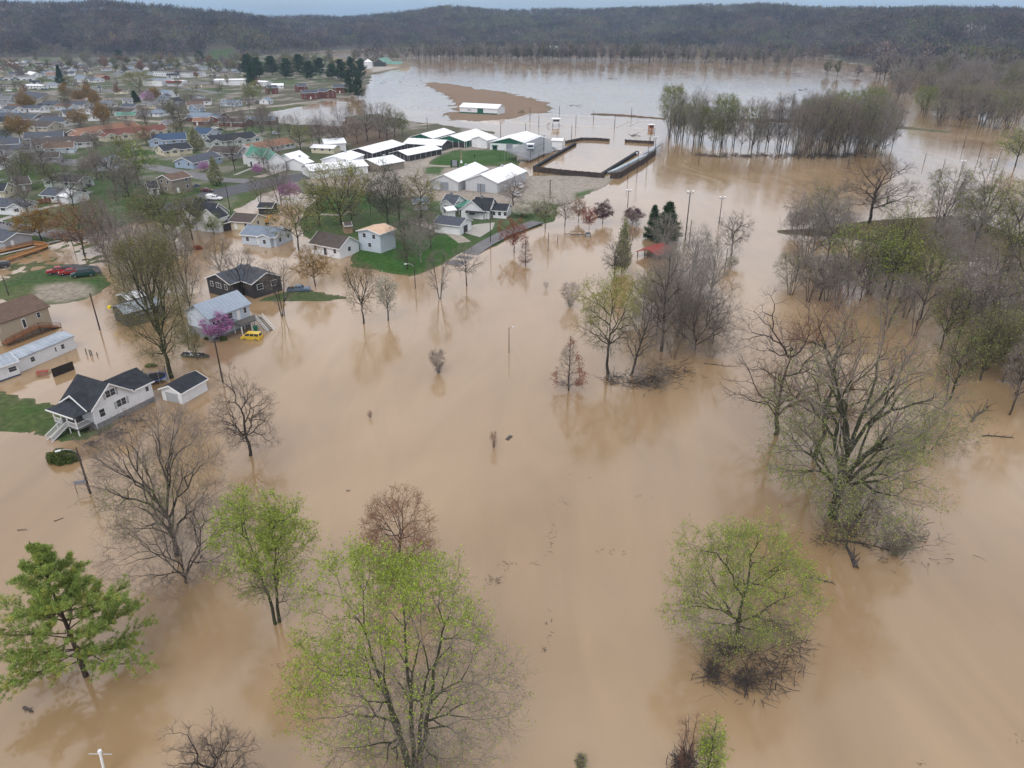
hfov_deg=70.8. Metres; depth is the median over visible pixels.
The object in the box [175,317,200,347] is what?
leafy tree
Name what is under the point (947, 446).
bare tree
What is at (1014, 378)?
bare tree
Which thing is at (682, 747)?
sapling
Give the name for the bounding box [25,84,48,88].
house
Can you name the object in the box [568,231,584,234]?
park bench
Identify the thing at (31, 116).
house
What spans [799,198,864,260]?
bare tree
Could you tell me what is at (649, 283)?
bare tree
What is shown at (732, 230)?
bare tree
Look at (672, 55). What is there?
slender tree
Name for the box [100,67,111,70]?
house
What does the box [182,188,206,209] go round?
leafy tree
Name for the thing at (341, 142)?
barn
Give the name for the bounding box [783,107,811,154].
slender tree
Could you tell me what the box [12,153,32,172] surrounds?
slender tree
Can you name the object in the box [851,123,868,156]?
slender tree
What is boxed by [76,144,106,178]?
bare tree
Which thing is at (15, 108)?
house
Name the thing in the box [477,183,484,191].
garage door
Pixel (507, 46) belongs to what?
sycamore tree
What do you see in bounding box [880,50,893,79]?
slender tree
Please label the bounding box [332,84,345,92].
house
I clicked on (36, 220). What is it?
budding tree
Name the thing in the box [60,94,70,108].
bare tree
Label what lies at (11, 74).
house
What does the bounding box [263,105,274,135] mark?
slender tree
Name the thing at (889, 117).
riverside tree
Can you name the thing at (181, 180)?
house
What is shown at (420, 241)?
sycamore tree
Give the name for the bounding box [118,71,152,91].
willow tree
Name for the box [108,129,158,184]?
green tree
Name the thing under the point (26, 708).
log
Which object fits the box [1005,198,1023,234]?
slender tree
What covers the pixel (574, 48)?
leafy tree
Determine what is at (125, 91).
house
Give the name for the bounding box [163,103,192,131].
bare tree
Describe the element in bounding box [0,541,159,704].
pine tree
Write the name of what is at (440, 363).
bush
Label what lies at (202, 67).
house
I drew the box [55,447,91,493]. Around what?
street lamp
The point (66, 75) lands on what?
green tree
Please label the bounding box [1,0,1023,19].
sky
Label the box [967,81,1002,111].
riverside tree
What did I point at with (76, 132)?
house
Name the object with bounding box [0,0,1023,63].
hill woods
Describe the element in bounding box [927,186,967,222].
upright tree
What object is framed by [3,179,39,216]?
bare tree
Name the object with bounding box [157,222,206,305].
upright tree
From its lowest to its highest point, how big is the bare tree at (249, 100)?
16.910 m
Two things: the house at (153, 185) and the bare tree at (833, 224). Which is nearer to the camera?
the bare tree at (833, 224)
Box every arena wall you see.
[533,166,604,177]
[565,137,609,143]
[610,149,655,178]
[625,139,653,143]
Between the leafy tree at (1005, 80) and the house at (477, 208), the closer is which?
the house at (477, 208)
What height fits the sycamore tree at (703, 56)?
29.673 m
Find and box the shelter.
[636,242,670,257]
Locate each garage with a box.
[158,370,208,403]
[281,150,309,160]
[432,215,472,234]
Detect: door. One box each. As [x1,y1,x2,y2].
[165,392,178,402]
[236,310,240,319]
[440,182,448,189]
[477,108,482,113]
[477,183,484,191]
[506,143,512,150]
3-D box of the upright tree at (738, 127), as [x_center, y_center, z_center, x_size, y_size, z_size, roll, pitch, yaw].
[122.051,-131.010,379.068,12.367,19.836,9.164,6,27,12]
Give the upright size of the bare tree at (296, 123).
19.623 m
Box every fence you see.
[36,198,51,203]
[51,361,74,377]
[510,113,615,120]
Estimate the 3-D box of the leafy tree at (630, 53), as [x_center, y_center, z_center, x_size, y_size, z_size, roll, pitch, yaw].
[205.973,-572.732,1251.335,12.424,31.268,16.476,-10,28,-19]
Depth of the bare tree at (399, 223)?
207.24 m
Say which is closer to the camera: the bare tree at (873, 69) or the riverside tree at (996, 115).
the riverside tree at (996, 115)
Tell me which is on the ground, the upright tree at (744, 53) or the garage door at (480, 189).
the upright tree at (744, 53)
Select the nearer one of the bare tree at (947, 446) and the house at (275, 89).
the bare tree at (947, 446)
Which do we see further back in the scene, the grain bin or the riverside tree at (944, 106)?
the grain bin
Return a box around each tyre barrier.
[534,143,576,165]
[602,151,638,174]
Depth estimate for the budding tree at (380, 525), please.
83.86 m
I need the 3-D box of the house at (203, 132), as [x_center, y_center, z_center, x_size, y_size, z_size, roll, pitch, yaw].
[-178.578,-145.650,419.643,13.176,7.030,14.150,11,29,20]
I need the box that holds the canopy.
[455,200,470,213]
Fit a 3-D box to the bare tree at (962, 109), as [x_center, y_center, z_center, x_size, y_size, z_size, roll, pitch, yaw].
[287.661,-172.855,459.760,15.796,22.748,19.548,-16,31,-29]
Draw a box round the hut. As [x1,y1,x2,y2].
[310,144,340,153]
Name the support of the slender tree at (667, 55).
on the ground
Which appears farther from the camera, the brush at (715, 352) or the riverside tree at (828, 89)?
the riverside tree at (828, 89)
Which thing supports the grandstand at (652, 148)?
on the ground
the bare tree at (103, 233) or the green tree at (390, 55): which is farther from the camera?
the green tree at (390, 55)
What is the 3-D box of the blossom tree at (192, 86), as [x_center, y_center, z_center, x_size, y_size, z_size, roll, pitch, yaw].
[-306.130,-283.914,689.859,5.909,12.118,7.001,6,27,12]
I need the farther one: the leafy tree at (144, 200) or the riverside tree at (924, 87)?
the riverside tree at (924, 87)
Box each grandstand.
[505,135,555,160]
[608,152,648,172]
[642,141,662,154]
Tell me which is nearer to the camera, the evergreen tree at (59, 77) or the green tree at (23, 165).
the green tree at (23, 165)
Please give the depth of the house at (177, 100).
585.37 m
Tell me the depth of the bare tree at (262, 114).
445.57 m
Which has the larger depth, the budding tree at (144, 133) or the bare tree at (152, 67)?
the bare tree at (152, 67)
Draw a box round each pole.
[89,293,100,329]
[210,339,223,380]
[685,190,693,239]
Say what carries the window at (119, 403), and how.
in the farmhouse at (84, 402)
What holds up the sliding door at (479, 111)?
in the barn at (483, 108)
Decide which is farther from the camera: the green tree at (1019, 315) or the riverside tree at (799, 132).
the riverside tree at (799, 132)
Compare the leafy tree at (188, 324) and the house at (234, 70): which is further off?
the house at (234, 70)
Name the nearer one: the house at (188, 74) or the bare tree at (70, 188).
the bare tree at (70, 188)
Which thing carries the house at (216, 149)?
on the ground
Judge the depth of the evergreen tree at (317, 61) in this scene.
929.11 m
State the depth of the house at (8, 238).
212.36 m
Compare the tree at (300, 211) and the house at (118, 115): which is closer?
the tree at (300, 211)
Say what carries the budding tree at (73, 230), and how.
on the ground
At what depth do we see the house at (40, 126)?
444.28 m
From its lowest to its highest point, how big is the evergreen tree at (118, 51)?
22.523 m
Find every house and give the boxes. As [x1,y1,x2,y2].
[0,84,16,88]
[0,96,13,101]
[0,101,16,108]
[0,112,41,120]
[0,116,8,125]
[0,129,11,137]
[0,137,22,144]
[0,144,34,152]
[0,149,22,160]
[0,156,9,169]
[0,183,14,197]
[0,198,37,214]
[0,228,32,250]
[0,293,61,346]
[0,352,20,381]
[1,106,25,112]
[6,103,24,106]
[8,72,18,76]
[10,91,64,103]
[11,176,31,191]
[16,84,28,89]
[16,120,64,131]
[18,152,62,163]
[19,75,33,78]
[21,105,49,111]
[23,131,65,143]
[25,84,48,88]
[27,71,41,76]
[29,80,41,84]
[31,135,92,150]
[35,113,60,120]
[37,100,63,107]
[37,116,79,126]
[39,187,89,203]
[40,70,55,72]
[41,174,94,188]
[42,141,76,152]
[47,83,59,87]
[53,103,78,109]
[61,109,75,116]
[62,71,75,75]
[64,101,93,108]
[65,121,139,137]
[69,69,81,72]
[69,99,86,100]
[75,77,86,81]
[86,77,104,82]
[88,114,100,120]
[93,155,124,170]
[94,75,109,79]
[97,124,174,141]
[98,100,117,106]
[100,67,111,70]
[113,108,140,114]
[114,71,123,75]
[114,89,129,93]
[115,112,137,118]
[120,103,141,108]
[121,98,132,102]
[140,101,161,108]
[141,98,160,101]
[142,78,186,85]
[144,109,169,116]
[145,180,158,194]
[148,132,186,146]
[153,70,205,77]
[153,142,192,155]
[155,105,178,112]
[155,171,192,193]
[157,90,178,97]
[159,93,170,102]
[159,119,183,127]
[166,73,179,77]
[166,97,184,104]
[173,151,222,168]
[176,201,231,232]
[182,82,218,87]
[183,290,274,340]
[185,112,227,122]
[186,101,203,108]
[187,103,205,111]
[188,127,222,138]
[190,98,211,104]
[192,117,211,125]
[194,66,207,69]
[203,131,262,147]
[204,263,282,298]
[208,146,245,158]
[214,78,246,84]
[217,71,235,75]
[218,118,253,126]
[219,100,242,106]
[228,212,266,230]
[231,69,243,72]
[239,138,295,150]
[239,224,293,247]
[240,99,258,104]
[246,116,277,123]
[257,80,272,85]
[259,97,272,103]
[265,85,277,93]
[271,83,283,88]
[294,83,307,91]
[300,89,318,99]
[308,231,360,258]
[318,88,335,98]
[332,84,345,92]
[439,192,466,211]
[460,195,512,219]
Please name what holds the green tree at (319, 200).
on the ground
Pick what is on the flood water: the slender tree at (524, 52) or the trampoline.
the trampoline
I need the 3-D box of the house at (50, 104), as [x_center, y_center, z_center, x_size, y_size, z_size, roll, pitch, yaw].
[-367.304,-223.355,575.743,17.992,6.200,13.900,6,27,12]
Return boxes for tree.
[0,63,9,72]
[0,124,14,137]
[0,134,17,178]
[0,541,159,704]
[2,113,33,136]
[2,147,35,177]
[3,159,24,189]
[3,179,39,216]
[7,58,16,67]
[7,204,64,240]
[10,148,36,169]
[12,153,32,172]
[13,62,20,75]
[13,88,31,105]
[14,69,26,75]
[16,128,61,174]
[23,140,37,152]
[24,95,36,104]
[28,155,45,169]
[31,63,44,72]
[32,158,54,177]
[33,194,110,255]
[35,161,65,186]
[40,89,50,101]
[43,59,50,69]
[49,164,84,206]
[51,149,71,172]
[54,65,67,84]
[55,89,70,102]
[57,81,69,95]
[59,66,67,75]
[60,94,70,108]
[63,74,71,83]
[64,108,89,123]
[64,397,238,560]
[65,59,73,67]
[69,88,86,98]
[69,162,92,175]
[71,173,89,191]
[72,59,80,71]
[73,116,87,127]
[74,199,113,247]
[75,157,85,171]
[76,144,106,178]
[77,83,94,96]
[77,191,116,272]
[78,143,139,190]
[81,64,89,74]
[81,193,130,283]
[82,125,104,150]
[84,475,265,605]
[85,101,101,112]
[86,90,101,104]
[89,101,106,118]
[91,99,110,122]
[98,117,114,131]
[98,228,201,378]
[99,210,151,258]
[100,59,108,66]
[101,206,150,285]
[101,225,171,308]
[102,97,120,113]
[102,186,123,203]
[104,160,143,196]
[108,59,120,71]
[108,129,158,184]
[108,150,127,165]
[109,57,118,62]
[109,170,131,196]
[111,83,122,92]
[111,133,126,151]
[113,49,123,59]
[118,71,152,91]
[120,63,127,71]
[120,108,133,125]
[121,182,196,227]
[121,190,165,227]
[123,166,145,184]
[128,223,174,283]
[130,90,140,101]
[130,176,164,204]
[132,214,193,268]
[133,101,151,123]
[133,122,155,143]
[135,58,144,69]
[135,105,152,123]
[139,90,153,99]
[143,207,196,246]
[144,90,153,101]
[147,60,155,70]
[149,86,161,97]
[150,95,174,108]
[154,59,165,69]
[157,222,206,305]
[158,708,262,767]
[161,95,178,115]
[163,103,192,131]
[167,118,185,132]
[170,188,206,239]
[171,58,182,69]
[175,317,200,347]
[178,93,189,104]
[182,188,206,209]
[182,327,204,359]
[186,90,198,99]
[186,125,205,149]
[189,81,194,90]
[193,51,204,60]
[196,236,236,271]
[197,160,209,170]
[197,211,223,234]
[197,310,235,339]
[198,481,320,626]
[199,117,214,127]
[201,360,283,455]
[204,54,211,62]
[205,61,213,72]
[206,157,224,185]
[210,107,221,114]
[211,62,223,72]
[211,248,266,295]
[215,98,230,132]
[217,130,246,170]
[225,98,239,110]
[226,109,239,132]
[229,60,240,68]
[236,105,247,117]
[236,109,248,130]
[238,53,251,72]
[241,79,261,98]
[243,63,258,84]
[243,94,252,111]
[245,111,256,131]
[247,176,270,201]
[250,57,267,77]
[251,117,269,133]
[251,163,263,172]
[252,78,260,86]
[252,103,271,116]
[252,142,271,170]
[253,109,264,134]
[254,106,268,128]
[255,260,298,316]
[257,176,294,204]
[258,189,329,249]
[260,162,293,196]
[262,133,284,154]
[263,55,279,74]
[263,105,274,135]
[267,528,544,767]
[270,113,285,137]
[276,181,301,197]
[278,58,294,76]
[282,115,294,136]
[283,121,313,150]
[287,241,334,285]
[289,111,302,137]
[290,64,297,73]
[291,53,306,73]
[292,174,338,225]
[300,111,333,143]
[300,158,373,224]
[302,61,317,79]
[303,118,317,142]
[308,115,325,141]
[312,57,324,73]
[320,119,344,139]
[323,63,337,78]
[323,115,349,137]
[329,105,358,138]
[330,59,350,78]
[332,165,360,207]
[336,196,363,224]
[339,258,379,323]
[342,73,354,92]
[344,56,360,78]
[347,118,366,143]
[350,74,365,96]
[353,102,379,140]
[353,482,441,582]
[356,58,366,76]
[359,173,378,214]
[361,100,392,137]
[367,155,406,224]
[373,112,401,140]
[373,268,399,320]
[377,174,416,225]
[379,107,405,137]
[385,206,422,247]
[387,51,396,58]
[394,113,410,134]
[394,235,419,269]
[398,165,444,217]
[401,199,437,233]
[402,219,435,262]
[415,212,443,248]
[420,44,427,56]
[423,248,452,298]
[428,46,431,59]
[431,44,437,56]
[435,44,439,56]
[438,41,446,59]
[448,241,487,285]
[450,46,456,59]
[459,45,463,56]
[463,44,469,60]
[470,45,475,56]
[475,45,481,57]
[479,43,487,60]
[490,44,495,57]
[496,216,528,252]
[497,170,531,205]
[500,46,504,60]
[504,42,510,60]
[508,41,514,56]
[511,203,533,216]
[513,43,518,56]
[515,43,521,58]
[516,240,532,265]
[519,41,528,60]
[525,199,549,210]
[528,42,533,56]
[531,192,559,228]
[532,42,537,56]
[541,42,550,60]
[544,42,551,60]
[547,336,589,390]
[549,45,555,60]
[552,194,581,225]
[556,43,566,57]
[566,41,574,60]
[567,41,576,60]
[569,195,588,221]
[569,266,649,373]
[574,44,579,60]
[578,47,582,58]
[582,43,588,60]
[582,206,597,224]
[585,43,592,60]
[591,198,615,223]
[592,46,598,57]
[599,42,605,60]
[600,236,635,272]
[608,42,614,57]
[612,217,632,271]
[618,45,624,61]
[618,211,640,247]
[618,265,671,318]
[618,292,683,373]
[623,205,646,221]
[627,46,633,59]
[627,238,700,351]
[632,42,639,56]
[635,43,645,61]
[635,279,682,330]
[636,261,668,304]
[640,43,647,61]
[642,204,663,240]
[643,278,747,353]
[647,43,652,59]
[647,235,699,294]
[647,235,726,335]
[649,211,680,243]
[651,43,656,60]
[651,504,837,675]
[652,200,683,242]
[654,42,662,58]
[657,82,685,130]
[658,84,686,137]
[663,269,690,295]
[665,44,673,61]
[665,92,690,141]
[666,45,675,61]
[667,103,689,143]
[671,286,700,317]
[674,45,683,61]
[674,100,693,138]
[674,221,716,277]
[675,297,700,338]
[676,265,711,299]
[681,44,686,57]
[681,104,699,141]
[684,89,712,138]
[684,99,705,146]
[684,245,720,297]
[685,44,693,60]
[688,85,711,133]
[688,105,712,144]
[689,47,695,59]
[689,90,717,142]
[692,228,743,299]
[699,282,723,321]
[701,46,707,61]
[701,286,732,343]
[704,110,730,148]
[705,43,710,60]
[706,112,727,149]
[707,105,724,141]
[710,98,738,147]
[711,92,741,143]
[713,47,720,59]
[714,210,756,255]
[715,279,876,435]
[718,42,726,59]
[720,99,741,140]
[723,43,730,62]
[723,256,739,265]
[724,104,747,145]
[726,102,747,147]
[727,44,736,63]
[732,116,753,146]
[737,48,741,58]
[739,105,768,146]
[741,46,749,63]
[741,97,771,153]
[745,274,993,550]
[749,280,934,458]
[751,47,757,63]
[752,116,767,143]
[753,116,770,149]
[754,48,761,63]
[757,107,783,148]
[759,99,781,146]
[760,46,768,63]
[767,105,792,148]
[769,90,799,151]
[771,97,799,150]
[772,49,780,62]
[773,250,818,294]
[774,49,782,65]
[777,174,854,264]
[780,238,816,279]
[781,106,802,148]
[781,210,837,256]
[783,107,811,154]
[783,210,801,232]
[785,103,822,159]
[786,49,793,64]
[787,193,815,234]
[789,45,796,65]
[791,116,809,153]
[793,252,834,302]
[794,177,855,221]
[794,249,861,299]
[795,92,813,147]
[798,93,826,150]
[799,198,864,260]
[804,86,824,109]
[804,120,820,155]
[805,89,837,158]
[806,100,826,146]
[808,252,857,301]
[810,103,839,155]
[812,109,837,152]
[814,93,857,159]
[815,92,854,154]
[820,96,856,149]
[820,219,901,294]
[821,270,863,309]
[822,88,846,110]
[823,58,832,74]
[823,255,852,286]
[824,95,861,158]
[828,95,869,156]
[828,251,860,279]
[831,256,859,288]
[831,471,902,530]
[832,118,847,154]
[833,59,843,75]
[833,93,860,127]
[833,149,926,223]
[836,208,858,231]
[837,87,860,118]
[837,95,876,154]
[841,91,869,149]
[841,105,861,146]
[843,210,864,224]
[846,246,886,300]
[850,237,905,294]
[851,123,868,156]
[852,116,869,151]
[853,61,864,76]
[854,85,885,104]
[854,87,882,138]
[854,228,894,284]
[855,102,884,153]
[858,115,874,150]
[859,92,888,157]
[860,231,924,290]
[862,85,887,102]
[864,86,910,156]
[865,92,904,148]
[866,387,996,463]
[867,270,923,327]
[868,103,906,150]
[868,193,937,255]
[869,101,899,147]
[869,112,887,154]
[869,215,905,246]
[869,227,928,299]
[870,59,882,76]
[874,53,887,77]
[874,212,947,284]
[875,86,900,127]
[877,122,897,154]
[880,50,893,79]
[886,63,902,82]
[887,233,952,298]
[888,108,911,146]
[889,62,909,83]
[891,64,905,81]
[891,72,909,101]
[891,238,973,319]
[893,271,931,318]
[894,54,906,67]
[895,74,910,99]
[897,59,921,90]
[897,70,914,97]
[902,279,943,336]
[904,69,924,94]
[910,86,939,110]
[914,87,943,114]
[916,163,977,230]
[917,63,940,94]
[918,212,957,253]
[919,207,979,272]
[922,65,935,75]
[923,272,977,348]
[926,315,1003,399]
[927,98,959,125]
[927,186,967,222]
[928,92,948,118]
[932,254,1022,337]
[932,345,982,400]
[933,54,947,72]
[939,267,984,323]
[941,56,951,75]
[942,241,1003,291]
[943,268,1023,331]
[945,81,969,109]
[946,62,967,79]
[946,200,1017,264]
[947,96,979,127]
[948,84,979,115]
[949,157,1021,258]
[951,85,980,113]
[952,179,989,224]
[955,262,1023,336]
[956,86,986,117]
[956,196,983,235]
[959,232,1023,305]
[959,299,1023,380]
[960,84,987,115]
[962,307,1022,370]
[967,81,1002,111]
[967,338,996,368]
[970,84,1001,124]
[970,184,1006,222]
[971,269,1023,332]
[973,91,1002,125]
[978,256,1003,282]
[982,89,1007,116]
[982,98,1020,128]
[984,95,1011,123]
[984,303,1023,380]
[984,331,1023,382]
[986,176,1023,258]
[986,266,1018,311]
[989,64,1017,89]
[989,273,1023,317]
[992,214,1023,311]
[993,305,1023,364]
[994,123,1023,165]
[994,200,1023,232]
[995,92,1023,128]
[997,65,1023,97]
[997,88,1023,119]
[1000,335,1023,414]
[1005,60,1023,79]
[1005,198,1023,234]
[1006,246,1023,288]
[1007,85,1023,119]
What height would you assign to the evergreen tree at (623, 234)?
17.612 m
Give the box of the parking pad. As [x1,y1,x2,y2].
[48,264,101,276]
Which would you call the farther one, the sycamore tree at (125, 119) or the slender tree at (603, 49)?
the slender tree at (603, 49)
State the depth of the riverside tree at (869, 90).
426.46 m
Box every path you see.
[0,203,65,219]
[0,240,60,254]
[420,222,470,242]
[421,146,476,166]
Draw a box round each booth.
[526,143,533,155]
[547,118,560,125]
[648,124,654,128]
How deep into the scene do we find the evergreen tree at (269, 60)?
928.85 m
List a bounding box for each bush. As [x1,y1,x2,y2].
[426,348,448,373]
[490,431,496,446]
[559,281,581,306]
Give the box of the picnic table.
[35,369,48,375]
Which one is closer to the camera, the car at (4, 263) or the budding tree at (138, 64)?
the car at (4, 263)
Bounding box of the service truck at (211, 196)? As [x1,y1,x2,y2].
[205,194,222,200]
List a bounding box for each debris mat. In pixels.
[82,412,150,446]
[594,358,707,396]
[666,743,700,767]
[687,615,826,707]
[690,149,856,158]
[802,499,985,571]
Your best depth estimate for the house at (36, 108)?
540.65 m
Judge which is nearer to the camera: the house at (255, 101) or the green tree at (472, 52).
the house at (255, 101)
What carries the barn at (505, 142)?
on the ground
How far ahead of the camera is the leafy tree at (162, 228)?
184.05 m
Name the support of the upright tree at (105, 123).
on the ground
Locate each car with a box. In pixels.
[0,260,10,267]
[58,268,76,275]
[194,196,207,200]
[200,188,212,191]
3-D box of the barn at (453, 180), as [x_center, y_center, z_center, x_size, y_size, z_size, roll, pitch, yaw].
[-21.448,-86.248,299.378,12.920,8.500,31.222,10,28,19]
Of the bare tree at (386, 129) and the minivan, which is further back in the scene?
the bare tree at (386, 129)
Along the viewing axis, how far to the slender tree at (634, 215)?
210.04 m
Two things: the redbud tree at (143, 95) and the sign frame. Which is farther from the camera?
the redbud tree at (143, 95)
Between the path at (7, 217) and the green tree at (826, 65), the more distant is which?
the green tree at (826, 65)
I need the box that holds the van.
[70,267,94,277]
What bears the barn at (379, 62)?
on the ground
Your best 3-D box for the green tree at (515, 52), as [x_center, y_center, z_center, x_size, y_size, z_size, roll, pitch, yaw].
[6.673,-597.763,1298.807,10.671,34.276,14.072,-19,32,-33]
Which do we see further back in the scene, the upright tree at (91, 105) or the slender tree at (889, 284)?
the upright tree at (91, 105)
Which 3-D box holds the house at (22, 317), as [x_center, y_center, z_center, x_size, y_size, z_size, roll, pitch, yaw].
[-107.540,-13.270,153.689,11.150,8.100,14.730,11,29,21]
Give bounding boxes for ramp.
[0,241,48,260]
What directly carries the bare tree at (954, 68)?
on the ground
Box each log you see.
[22,706,32,712]
[842,540,859,567]
[854,540,890,550]
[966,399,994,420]
[983,432,1013,437]
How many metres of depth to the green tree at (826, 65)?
923.91 m
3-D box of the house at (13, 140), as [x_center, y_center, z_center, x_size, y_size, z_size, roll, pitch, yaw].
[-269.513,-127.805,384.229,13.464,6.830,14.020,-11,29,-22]
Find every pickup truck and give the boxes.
[45,266,69,274]
[286,284,310,291]
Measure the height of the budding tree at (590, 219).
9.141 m
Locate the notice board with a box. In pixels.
[451,160,458,166]
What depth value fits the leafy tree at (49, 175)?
281.87 m
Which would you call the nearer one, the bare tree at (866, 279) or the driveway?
the bare tree at (866, 279)
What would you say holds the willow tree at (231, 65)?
on the ground
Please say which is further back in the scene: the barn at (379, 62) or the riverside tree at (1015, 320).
the barn at (379, 62)
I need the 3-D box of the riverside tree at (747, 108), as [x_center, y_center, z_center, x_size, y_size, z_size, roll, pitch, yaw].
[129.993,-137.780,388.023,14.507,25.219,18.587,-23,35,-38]
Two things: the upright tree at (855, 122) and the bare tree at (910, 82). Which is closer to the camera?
the upright tree at (855, 122)
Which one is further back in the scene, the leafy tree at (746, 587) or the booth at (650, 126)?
the booth at (650, 126)
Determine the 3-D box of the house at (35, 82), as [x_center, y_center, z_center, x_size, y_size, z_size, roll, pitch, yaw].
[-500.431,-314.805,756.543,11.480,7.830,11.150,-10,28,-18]
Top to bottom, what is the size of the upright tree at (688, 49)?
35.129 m
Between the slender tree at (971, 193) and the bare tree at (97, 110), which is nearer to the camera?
the slender tree at (971, 193)
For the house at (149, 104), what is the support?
on the ground
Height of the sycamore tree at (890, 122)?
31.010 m
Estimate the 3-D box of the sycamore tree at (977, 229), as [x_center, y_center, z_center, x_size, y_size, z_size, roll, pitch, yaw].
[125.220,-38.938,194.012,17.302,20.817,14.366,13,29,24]
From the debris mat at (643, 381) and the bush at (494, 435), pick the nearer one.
the bush at (494, 435)
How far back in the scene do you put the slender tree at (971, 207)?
220.56 m
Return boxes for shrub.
[45,448,81,466]
[144,363,157,367]
[216,336,227,340]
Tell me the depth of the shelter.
205.93 m
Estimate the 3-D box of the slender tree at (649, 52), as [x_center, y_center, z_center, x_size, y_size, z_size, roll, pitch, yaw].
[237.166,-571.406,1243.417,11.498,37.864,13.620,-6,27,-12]
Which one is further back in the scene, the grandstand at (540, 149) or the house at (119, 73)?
the house at (119, 73)
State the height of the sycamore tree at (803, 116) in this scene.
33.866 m
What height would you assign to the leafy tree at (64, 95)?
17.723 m
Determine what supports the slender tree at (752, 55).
on the ground
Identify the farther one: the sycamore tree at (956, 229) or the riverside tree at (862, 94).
the riverside tree at (862, 94)
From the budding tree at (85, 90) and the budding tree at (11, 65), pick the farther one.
the budding tree at (11, 65)
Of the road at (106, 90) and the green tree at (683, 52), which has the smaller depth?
the road at (106, 90)
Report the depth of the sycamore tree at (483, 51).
1295.16 m
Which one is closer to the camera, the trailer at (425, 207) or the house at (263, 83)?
the trailer at (425, 207)
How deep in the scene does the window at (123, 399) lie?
122.12 m
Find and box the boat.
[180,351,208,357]
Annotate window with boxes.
[8,365,16,372]
[98,407,105,417]
[104,389,110,398]
[109,387,115,395]
[115,398,122,407]
[120,396,126,404]
[226,312,232,318]
[257,283,262,289]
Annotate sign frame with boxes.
[73,479,88,493]
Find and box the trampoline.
[141,364,167,384]
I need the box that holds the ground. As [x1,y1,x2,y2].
[0,9,1023,441]
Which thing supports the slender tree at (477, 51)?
on the ground
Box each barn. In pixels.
[111,296,163,326]
[285,155,313,170]
[300,159,368,178]
[320,136,345,150]
[320,150,364,162]
[348,140,405,158]
[363,154,404,172]
[374,57,391,66]
[385,61,409,66]
[389,144,441,160]
[403,138,451,150]
[410,128,455,138]
[430,162,488,190]
[437,129,488,147]
[459,103,504,114]
[465,163,526,192]
[471,134,497,148]
[489,131,545,151]
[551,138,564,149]
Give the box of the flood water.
[0,47,1023,767]
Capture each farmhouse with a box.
[45,367,154,441]
[241,144,285,171]
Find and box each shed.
[116,290,146,303]
[256,202,278,213]
[342,221,352,233]
[441,206,456,216]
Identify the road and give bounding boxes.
[0,221,102,240]
[56,160,81,165]
[63,159,253,182]
[64,86,113,92]
[90,85,220,93]
[123,118,185,122]
[159,173,313,210]
[217,101,317,112]
[256,171,282,177]
[445,220,543,265]
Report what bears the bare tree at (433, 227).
on the ground
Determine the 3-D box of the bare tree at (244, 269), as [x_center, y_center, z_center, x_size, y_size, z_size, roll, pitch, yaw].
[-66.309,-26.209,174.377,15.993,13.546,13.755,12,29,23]
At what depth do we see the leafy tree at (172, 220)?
209.44 m
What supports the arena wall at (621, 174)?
on the ground
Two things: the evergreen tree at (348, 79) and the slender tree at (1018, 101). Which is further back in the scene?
the evergreen tree at (348, 79)
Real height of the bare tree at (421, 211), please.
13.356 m
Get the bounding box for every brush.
[624,353,673,392]
[646,313,705,359]
[673,290,713,317]
[681,322,743,358]
[872,511,927,555]
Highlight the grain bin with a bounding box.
[364,59,372,68]
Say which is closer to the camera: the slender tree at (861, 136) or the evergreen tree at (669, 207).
the evergreen tree at (669, 207)
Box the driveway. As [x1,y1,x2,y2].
[465,222,494,236]
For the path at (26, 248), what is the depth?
212.76 m
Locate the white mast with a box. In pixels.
[89,749,111,767]
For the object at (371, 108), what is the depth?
412.90 m
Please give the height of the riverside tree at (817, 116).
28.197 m
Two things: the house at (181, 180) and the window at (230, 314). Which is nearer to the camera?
the window at (230, 314)
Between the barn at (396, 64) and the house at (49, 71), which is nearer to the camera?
the house at (49, 71)
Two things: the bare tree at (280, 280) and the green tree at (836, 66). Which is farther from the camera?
the green tree at (836, 66)
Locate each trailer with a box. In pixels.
[1,331,75,371]
[412,197,428,209]
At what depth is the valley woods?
1504.73 m
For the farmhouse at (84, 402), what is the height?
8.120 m
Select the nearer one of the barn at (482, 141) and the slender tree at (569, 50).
the barn at (482, 141)
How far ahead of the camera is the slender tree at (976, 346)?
137.86 m
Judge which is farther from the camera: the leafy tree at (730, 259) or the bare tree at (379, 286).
the leafy tree at (730, 259)
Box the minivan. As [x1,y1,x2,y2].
[240,331,262,340]
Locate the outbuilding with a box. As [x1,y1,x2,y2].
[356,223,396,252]
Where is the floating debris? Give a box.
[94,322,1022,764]
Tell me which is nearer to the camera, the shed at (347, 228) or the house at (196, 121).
the shed at (347, 228)
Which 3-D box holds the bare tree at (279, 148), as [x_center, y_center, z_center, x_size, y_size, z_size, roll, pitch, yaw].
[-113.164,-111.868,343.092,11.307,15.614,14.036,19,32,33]
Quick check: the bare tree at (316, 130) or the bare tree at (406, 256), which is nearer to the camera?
the bare tree at (406, 256)
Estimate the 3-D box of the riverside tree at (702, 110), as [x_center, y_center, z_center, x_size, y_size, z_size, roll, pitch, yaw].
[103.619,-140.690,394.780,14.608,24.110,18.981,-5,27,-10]
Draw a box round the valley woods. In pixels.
[352,38,848,61]
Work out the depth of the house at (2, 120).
465.72 m
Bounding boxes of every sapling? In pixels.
[574,750,587,767]
[671,711,701,767]
[693,711,734,767]
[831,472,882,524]

